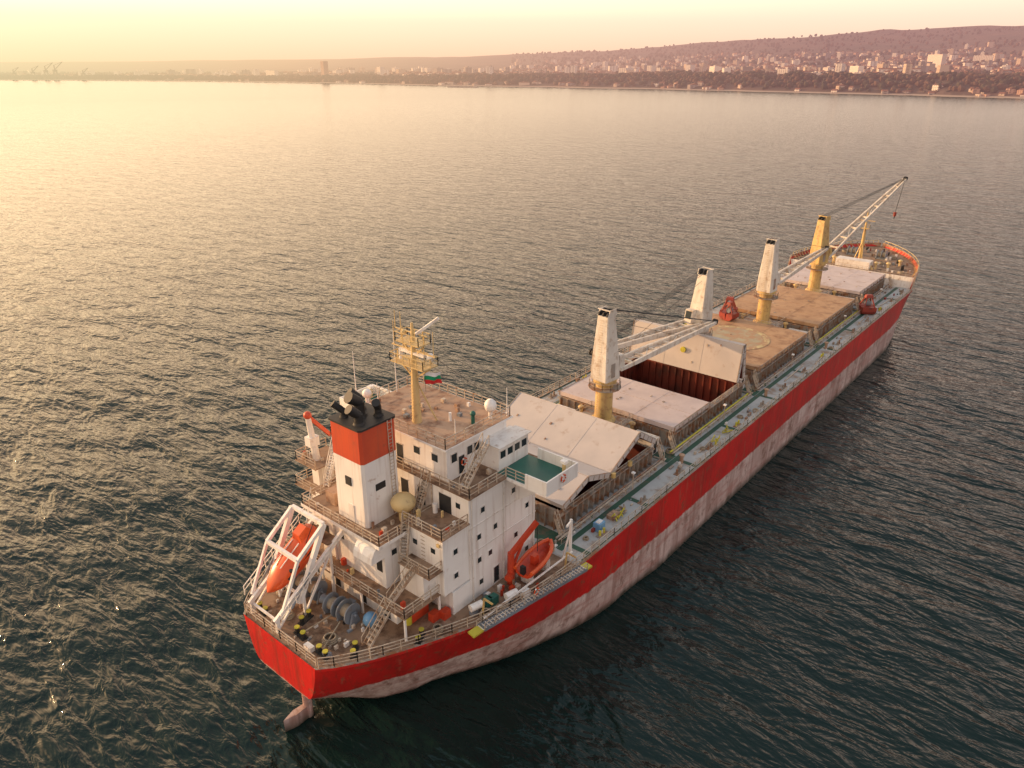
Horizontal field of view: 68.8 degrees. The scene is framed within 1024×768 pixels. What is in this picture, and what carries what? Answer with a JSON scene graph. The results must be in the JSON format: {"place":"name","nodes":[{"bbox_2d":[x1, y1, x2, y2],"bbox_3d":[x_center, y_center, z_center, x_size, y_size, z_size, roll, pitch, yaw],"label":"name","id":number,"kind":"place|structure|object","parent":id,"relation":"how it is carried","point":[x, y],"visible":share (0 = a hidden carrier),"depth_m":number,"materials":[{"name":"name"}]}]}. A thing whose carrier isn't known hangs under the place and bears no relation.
{"place":"outdoors","nodes":[
{"label":"outdoors","id":0,"kind":"place"},
{"bbox_2d":[0,80,1023,767],"bbox_3d":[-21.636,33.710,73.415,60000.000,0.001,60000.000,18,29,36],"label":"sea water","id":1,"kind":"structure","parent":0,"point":[206,288],"depth_m":149.60,"materials":[{"name":"black liquid"}]},
{"bbox_2d":[447,86,477,87],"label":"breakwater","id":2,"kind":"object","parent":1,"relation":"in","point":[462,87],"visible":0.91,"depth_m":1891.02,"materials":[{"name":"grey concrete"}]},
{"bbox_2d":[243,176,919,731],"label":"cargo ship","id":3,"kind":"object","parent":1,"relation":"on","point":[433,520],"visible":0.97,"depth_m":82.01,"materials":[{"name":"paint"}]},
{"bbox_2d":[267,523,323,592],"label":"lifeboat","id":4,"kind":"object","parent":3,"relation":"on","point":[280,574],"visible":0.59,"depth_m":71.39,"materials":[{"name":"orange plastic"}]},
{"bbox_2d":[424,360,441,385],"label":"national flag","id":5,"kind":"object","parent":3,"relation":"attached to","point":[431,378],"visible":1,"depth_m":72.62,"materials":[{"name":"multicoloured fabric"}]},
{"bbox_2d":[513,538,553,578],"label":"rescue boat","id":6,"kind":"object","parent":3,"relation":"on","point":[531,562],"visible":1,"depth_m":76.87,"materials":[{"name":"orange paint"}]},
{"bbox_2d":[719,301,738,320],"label":"clamshell grab","id":7,"kind":"object","parent":3,"relation":"attached to","point":[727,314],"visible":1,"depth_m":144.25,"materials":[{"name":"red metal"}]},
{"bbox_2d":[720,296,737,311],"bbox_3d":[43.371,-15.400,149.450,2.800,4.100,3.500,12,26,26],"label":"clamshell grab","id":8,"kind":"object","parent":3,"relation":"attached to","point":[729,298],"visible":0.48,"depth_m":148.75,"materials":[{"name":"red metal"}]},
{"bbox_2d":[858,294,876,313],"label":"clamshell grab","id":9,"kind":"object","parent":3,"relation":"on","point":[867,307],"visible":1,"depth_m":157.65,"materials":[{"name":"red metal"}]},
{"bbox_2d":[0,25,1023,98],"bbox_3d":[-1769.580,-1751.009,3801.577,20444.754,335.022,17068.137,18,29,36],"label":"coast hills","id":10,"kind":"structure","parent":0,"point":[497,62],"depth_m":4324.38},
{"bbox_2d":[11,67,18,79],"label":"harbour crane","id":11,"kind":"object","parent":10,"relation":"on","point":[14,73],"visible":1,"depth_m":2670.62,"materials":[{"name":"metal"}]},
{"bbox_2d":[30,66,37,79],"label":"harbour crane","id":12,"kind":"object","parent":10,"relation":"on","point":[32,72],"visible":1,"depth_m":2658.37,"materials":[{"name":"metal"}]},
{"bbox_2d":[43,63,51,79],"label":"harbour crane","id":13,"kind":"object","parent":10,"relation":"on","point":[45,71],"visible":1,"depth_m":2651.28,"materials":[{"name":"metal"}]},
{"bbox_2d":[52,62,61,79],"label":"harbour crane","id":14,"kind":"object","parent":10,"relation":"on","point":[55,70],"visible":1,"depth_m":2648.62,"materials":[{"name":"metal"}]},
{"bbox_2d":[81,68,87,79],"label":"harbour crane","id":15,"kind":"object","parent":10,"relation":"on","point":[82,73],"visible":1,"depth_m":2639.88,"materials":[{"name":"metal"}]},
{"bbox_2d":[0,26,1023,92],"bbox_3d":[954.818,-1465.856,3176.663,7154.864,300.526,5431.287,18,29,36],"label":"distant trees","id":16,"kind":"object","parent":10,"relation":"on","point":[986,81],"visible":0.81,"depth_m":2078.27,"materials":[{"name":"green plant"}]},
{"bbox_2d":[13,42,1023,96],"bbox_3d":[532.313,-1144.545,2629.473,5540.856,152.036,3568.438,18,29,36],"label":"distant city buildings","id":17,"kind":"structure","parent":10,"relation":"on","point":[937,60],"depth_m":2640.23,"materials":[{"name":"concrete"}]},
{"bbox_2d":[0,0,1023,61],"label":"sky","id":18,"kind":"structure","parent":0,"point":[30,30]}
]}

